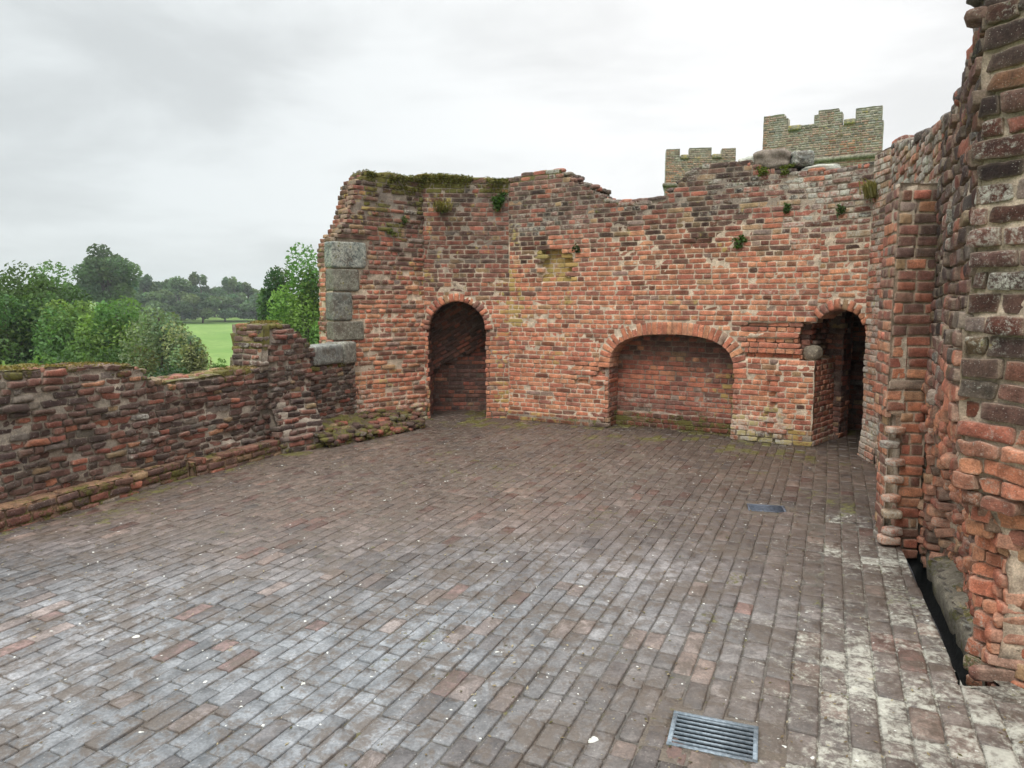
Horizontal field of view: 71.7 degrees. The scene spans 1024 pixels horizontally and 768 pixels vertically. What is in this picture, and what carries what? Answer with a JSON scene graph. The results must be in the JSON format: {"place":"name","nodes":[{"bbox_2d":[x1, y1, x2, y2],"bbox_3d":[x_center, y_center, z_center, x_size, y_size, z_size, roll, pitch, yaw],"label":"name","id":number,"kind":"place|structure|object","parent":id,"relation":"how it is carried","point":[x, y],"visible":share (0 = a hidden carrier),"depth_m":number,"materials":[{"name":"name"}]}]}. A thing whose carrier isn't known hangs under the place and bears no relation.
{"place":"outdoors","nodes":[
{"label":"outdoors","id":0,"kind":"place"},
{"bbox_2d":[6,291,313,369],"bbox_3d":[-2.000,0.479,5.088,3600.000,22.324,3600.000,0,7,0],"label":"meadow","id":1,"kind":"structure","parent":0,"point":[212,333],"depth_m":160.01,"materials":[{"name":"green plant"}]},
{"bbox_2d":[2,352,56,364],"bbox_3d":[-15.507,2.188,22.245,2.823,6.351,2.016,-2,7,-15],"label":"leafy bush","id":2,"kind":"object","parent":1,"relation":"on","point":[36,361],"visible":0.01,"depth_m":22.25,"materials":[{"name":"green plant"}]},
{"bbox_2d":[0,260,68,364],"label":"dense tree","id":3,"kind":"object","parent":1,"relation":"on","point":[18,316],"visible":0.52,"depth_m":33.26,"materials":[{"name":"green plant"}]},
{"bbox_2d":[2,259,98,360],"bbox_3d":[-24.085,-0.947,37.108,6.288,11.066,4.827,-2,7,-17],"label":"dense tree","id":4,"kind":"object","parent":1,"relation":"on","point":[52,285],"visible":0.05,"depth_m":36.42,"materials":[{"name":"green plant"}]},
{"bbox_2d":[29,298,102,364],"bbox_3d":[-20.445,0.408,34.160,4.642,9.023,4.480,-3,7,-22],"label":"dense tree","id":5,"kind":"object","parent":1,"relation":"on","point":[59,328],"visible":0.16,"depth_m":32.78,"materials":[{"name":"green plant"}]},
{"bbox_2d":[55,349,79,363],"bbox_3d":[-15.811,2.078,25.420,2.272,6.650,2.209,0,7,0],"label":"leafy bush","id":6,"kind":"object","parent":1,"relation":"on","point":[65,354],"visible":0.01,"depth_m":25.33,"materials":[{"name":"green plant"}]},
{"bbox_2d":[58,281,89,304],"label":"tree","id":7,"kind":"object","parent":1,"relation":"on","point":[67,293],"visible":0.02,"depth_m":147.52,"materials":[{"name":"green plant"}]},
{"bbox_2d":[92,348,118,363],"bbox_3d":[-14.470,1.840,26.475,2.390,6.418,2.211,0,7,0],"label":"leafy bush","id":8,"kind":"object","parent":1,"relation":"on","point":[104,357],"visible":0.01,"depth_m":25.77,"materials":[{"name":"green plant"}]},
{"bbox_2d":[71,243,142,308],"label":"oak tree","id":9,"kind":"object","parent":1,"relation":"on","point":[101,275],"visible":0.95,"depth_m":117.14,"materials":[{"name":"green plant"}]},
{"bbox_2d":[58,295,160,376],"bbox_3d":[-17.860,0.532,32.437,4.900,9.182,3.862,0,7,0],"label":"leafy bush","id":10,"kind":"object","parent":1,"relation":"on","point":[111,322],"visible":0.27,"depth_m":31.58,"materials":[{"name":"green plant"}]},
{"bbox_2d":[95,289,139,317],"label":"tree","id":11,"kind":"object","parent":1,"relation":"on","point":[136,294],"visible":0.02,"depth_m":169.70,"materials":[{"name":"green plant"}]},
{"bbox_2d":[131,280,139,291],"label":"tree","id":12,"kind":"object","parent":1,"relation":"on","point":[137,288],"visible":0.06,"depth_m":187.06,"materials":[{"name":"green plant"}]},
{"bbox_2d":[135,273,159,315],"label":"tree","id":13,"kind":"object","parent":1,"relation":"on","point":[146,284],"visible":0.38,"depth_m":197.19,"materials":[{"name":"green plant"}]},
{"bbox_2d":[135,291,170,319],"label":"tree","id":14,"kind":"object","parent":1,"relation":"on","point":[155,299],"visible":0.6,"depth_m":181.20,"materials":[{"name":"green plant"}]},
{"bbox_2d":[117,304,207,377],"bbox_3d":[-14.879,0.820,30.446,3.989,8.541,3.648,0,7,0],"label":"pale willow","id":15,"kind":"object","parent":1,"relation":"on","point":[161,340],"visible":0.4,"depth_m":29.55,"materials":[{"name":"green plant"}]},
{"bbox_2d":[155,279,170,289],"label":"tree","id":16,"kind":"object","parent":1,"relation":"on","point":[162,284],"visible":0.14,"depth_m":201.73,"materials":[{"name":"green plant"}]},
{"bbox_2d":[153,364,189,376],"bbox_3d":[-11.985,1.775,25.307,1.891,5.135,2.198,0,7,0],"label":"leafy bush","id":17,"kind":"object","parent":1,"relation":"on","point":[170,370],"visible":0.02,"depth_m":24.64,"materials":[{"name":"green plant"}]},
{"bbox_2d":[156,287,200,322],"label":"tree","id":18,"kind":"object","parent":1,"relation":"on","point":[182,308],"visible":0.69,"depth_m":187.95,"materials":[{"name":"green plant"}]},
{"bbox_2d":[167,276,200,319],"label":"tree","id":19,"kind":"object","parent":1,"relation":"on","point":[182,287],"visible":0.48,"depth_m":197.38,"materials":[{"name":"green plant"}]},
{"bbox_2d":[168,335,213,372],"bbox_3d":[-13.191,1.363,29.319,2.309,6.752,1.867,0,7,0],"label":"pale willow","id":20,"kind":"object","parent":1,"relation":"on","point":[192,360],"visible":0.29,"depth_m":28.88,"materials":[{"name":"green plant"}]},
{"bbox_2d":[188,271,211,299],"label":"tree","id":21,"kind":"object","parent":1,"relation":"on","point":[194,278],"visible":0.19,"depth_m":212.48,"materials":[{"name":"green plant"}]},
{"bbox_2d":[183,292,223,322],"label":"tree","id":22,"kind":"object","parent":1,"relation":"on","point":[202,309],"visible":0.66,"depth_m":191.25,"materials":[{"name":"green plant"}]},
{"bbox_2d":[211,286,228,316],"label":"tree","id":23,"kind":"object","parent":1,"relation":"on","point":[215,290],"visible":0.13,"depth_m":215.54,"materials":[{"name":"green plant"}]},
{"bbox_2d":[213,358,227,367],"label":"leafy bush","id":24,"kind":"object","parent":1,"relation":"on","point":[218,365],"visible":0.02,"depth_m":27.08,"materials":[{"name":"green plant"}]},
{"bbox_2d":[210,293,244,320],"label":"tree","id":25,"kind":"object","parent":1,"relation":"on","point":[229,307],"visible":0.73,"depth_m":201.69,"materials":[{"name":"green plant"}]},
{"bbox_2d":[221,276,246,299],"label":"tree","id":26,"kind":"object","parent":1,"relation":"on","point":[229,285],"visible":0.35,"depth_m":221.10,"materials":[{"name":"green plant"}]},
{"bbox_2d":[234,282,259,299],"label":"tree","id":27,"kind":"object","parent":1,"relation":"on","point":[249,291],"visible":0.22,"depth_m":226.74,"materials":[{"name":"green plant"}]},
{"bbox_2d":[237,292,262,319],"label":"tree","id":28,"kind":"object","parent":1,"relation":"on","point":[248,307],"visible":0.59,"depth_m":205.42,"materials":[{"name":"green plant"}]},
{"bbox_2d":[255,265,303,333],"bbox_3d":[-13.154,-1.256,40.141,3.106,10.888,2.864,0,7,0],"label":"dense tree","id":29,"kind":"object","parent":1,"relation":"on","point":[275,280],"visible":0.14,"depth_m":39.00,"materials":[{"name":"green plant"}]},
{"bbox_2d":[266,242,319,343],"bbox_3d":[-10.169,-1.544,35.873,4.200,11.056,4.843,-5,8,-38],"label":"bright tree","id":30,"kind":"object","parent":1,"relation":"on","point":[306,299],"visible":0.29,"depth_m":34.95,"materials":[{"name":"green plant"}]},
{"bbox_2d":[662,147,735,195],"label":"battlemented tower","id":31,"kind":"structure","parent":1,"relation":"on","point":[677,166],"depth_m":26.43,"materials":[{"name":"stone"}]},
{"bbox_2d":[762,105,883,167],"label":"battlemented tower","id":32,"kind":"structure","parent":1,"relation":"on","point":[827,137],"depth_m":21.94,"materials":[{"name":"stone"}]},
{"bbox_2d":[0,0,973,298],"label":"sky","id":33,"kind":"structure","parent":0,"point":[213,139],"materials":[{"name":"white"}]},
{"bbox_2d":[0,410,1023,767],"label":"brick floor","id":34,"kind":"structure","parent":0,"point":[186,676],"depth_m":3.75,"materials":[{"name":"grey brick"}]},
{"bbox_2d":[0,321,425,531],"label":"parapet wall","id":35,"kind":"structure","parent":34,"relation":"on","point":[73,438],"depth_m":6.59,"materials":[{"name":"brick"}]},
{"bbox_2d":[0,320,281,371],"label":"moss","id":36,"kind":"object","parent":35,"relation":"on","point":[87,362],"visible":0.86,"depth_m":5.94,"materials":[{"name":"green plant"}]},
{"bbox_2d":[317,171,509,418],"bbox_3d":[-1.357,-1.181,10.285,2.952,3.563,1.500,-3,7,-21],"label":"doorway wall","id":37,"kind":"structure","parent":34,"relation":"on","point":[415,308],"depth_m":9.88,"materials":[{"name":"brick"}]},
{"bbox_2d":[386,228,396,235],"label":"wall fern","id":38,"kind":"object","parent":37,"relation":"attached to","point":[391,230],"depth_m":9.55,"materials":[{"name":"green plant"}]},
{"bbox_2d":[399,216,408,223],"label":"wall fern","id":39,"kind":"object","parent":37,"relation":"attached to","point":[405,221],"depth_m":9.67,"materials":[{"name":"green plant"}]},
{"bbox_2d":[353,169,509,199],"bbox_3d":[-1.085,-2.744,9.890,2.222,0.421,0.781,-2,7,-16],"label":"moss","id":40,"kind":"object","parent":37,"relation":"on","point":[424,178],"visible":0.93,"depth_m":9.79,"materials":[{"name":"green plant"}]},
{"bbox_2d":[431,197,452,213],"bbox_3d":[-0.959,-2.462,9.758,0.331,0.206,0.439,-2,7,-16],"label":"grass tuft","id":41,"kind":"object","parent":37,"relation":"attached to","point":[441,206],"visible":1,"depth_m":9.79,"materials":[{"name":"green plant"}]},
{"bbox_2d":[491,192,507,211],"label":"wall ivy","id":42,"kind":"object","parent":37,"relation":"attached to","point":[498,202],"depth_m":9.81,"materials":[{"name":"green plant"}]},
{"bbox_2d":[506,160,874,446],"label":"fireplace wall","id":43,"kind":"structure","parent":34,"relation":"on","point":[673,309],"depth_m":8.81,"materials":[{"name":"brick"}]},
{"bbox_2d":[572,244,580,252],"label":"wall fern","id":44,"kind":"object","parent":43,"relation":"attached to","point":[575,247],"depth_m":9.37,"materials":[{"name":"green plant"}]},
{"bbox_2d":[732,235,747,248],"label":"wall fern","id":45,"kind":"object","parent":43,"relation":"attached to","point":[742,240],"depth_m":8.33,"materials":[{"name":"green plant"}]},
{"bbox_2d":[738,156,753,161],"bbox_3d":[2.839,-2.594,8.412,0.295,0.211,0.324,3,7,25],"label":"loose stone","id":46,"kind":"object","parent":43,"relation":"on","point":[748,158],"visible":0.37,"depth_m":8.28,"materials":[{"name":"beige stone"}]},
{"bbox_2d":[755,165,768,176],"bbox_3d":[2.894,-2.454,8.157,0.187,0.156,0.174,0,7,0],"label":"moss cushion","id":47,"kind":"object","parent":43,"relation":"on","point":[762,170],"visible":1,"depth_m":8.13,"materials":[{"name":"green plant"}]},
{"bbox_2d":[753,148,791,169],"bbox_3d":[3.052,-2.588,8.285,0.444,0.272,0.433,4,7,28],"label":"loose stone","id":48,"kind":"object","parent":43,"relation":"on","point":[775,159],"visible":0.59,"depth_m":8.10,"materials":[{"name":"grey stone"}]},
{"bbox_2d":[779,164,795,175],"bbox_3d":[3.127,-2.436,8.032,0.193,0.146,0.142,0,7,0],"label":"moss cushion","id":49,"kind":"object","parent":43,"relation":"on","point":[784,168],"visible":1,"depth_m":8.02,"materials":[{"name":"green plant"}]},
{"bbox_2d":[783,202,791,213],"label":"wall fern","id":50,"kind":"object","parent":43,"relation":"attached to","point":[786,208],"depth_m":8.03,"materials":[{"name":"green plant"}]},
{"bbox_2d":[790,150,814,170],"bbox_3d":[3.314,-2.563,8.127,0.258,0.202,0.331,1,7,9],"label":"loose stone","id":51,"kind":"object","parent":43,"relation":"on","point":[801,160],"visible":0.73,"depth_m":8.00,"materials":[{"name":"grey stone"}]},
{"bbox_2d":[801,164,840,170],"bbox_3d":[3.503,-2.414,8.037,0.456,0.135,0.328,3,7,22],"label":"loose stone","id":52,"kind":"object","parent":43,"relation":"on","point":[830,166],"visible":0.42,"depth_m":7.88,"materials":[{"name":"beige stone"}]},
{"bbox_2d":[835,203,845,217],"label":"wall fern","id":53,"kind":"object","parent":43,"relation":"attached to","point":[840,209],"depth_m":7.68,"materials":[{"name":"green plant"}]},
{"bbox_2d":[666,710,758,762],"bbox_3d":[0.772,1.494,2.733,0.325,0.303,0.235,2,7,20],"label":"drain grate","id":54,"kind":"object","parent":34,"relation":"in","point":[723,738],"visible":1,"depth_m":2.73,"materials":[{"name":"metal"}]},
{"bbox_2d":[747,504,785,512],"bbox_3d":[2.058,1.152,5.745,0.290,0.303,0.200,2,7,14],"label":"drain grate","id":55,"kind":"object","parent":34,"relation":"in","point":[766,508],"visible":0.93,"depth_m":5.72,"materials":[{"name":"metal"}]},
{"bbox_2d":[857,0,1023,688],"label":"side wall","id":56,"kind":"structure","parent":34,"relation":"on","point":[941,444],"depth_m":3.25,"materials":[{"name":"brick"}]},
{"bbox_2d":[858,177,878,202],"bbox_3d":[3.716,-2.025,7.361,0.294,0.274,0.231,0,7,0],"label":"grass tuft","id":57,"kind":"object","parent":56,"relation":"attached to","point":[869,189],"visible":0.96,"depth_m":7.35,"materials":[{"name":"green plant"}]},
{"bbox_2d":[899,545,998,688],"bbox_3d":[2.469,1.307,3.960,0.319,0.282,2.084,3,7,21],"label":"drain channel","id":58,"kind":"object","parent":34,"relation":"in","point":[951,629],"visible":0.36,"depth_m":4.13,"materials":[{"name":"brick"}]},
{"bbox_2d":[1,419,1023,767],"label":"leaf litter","id":59,"kind":"object","parent":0,"point":[583,585],"visible":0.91,"depth_m":3.77,"materials":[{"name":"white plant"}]}
]}

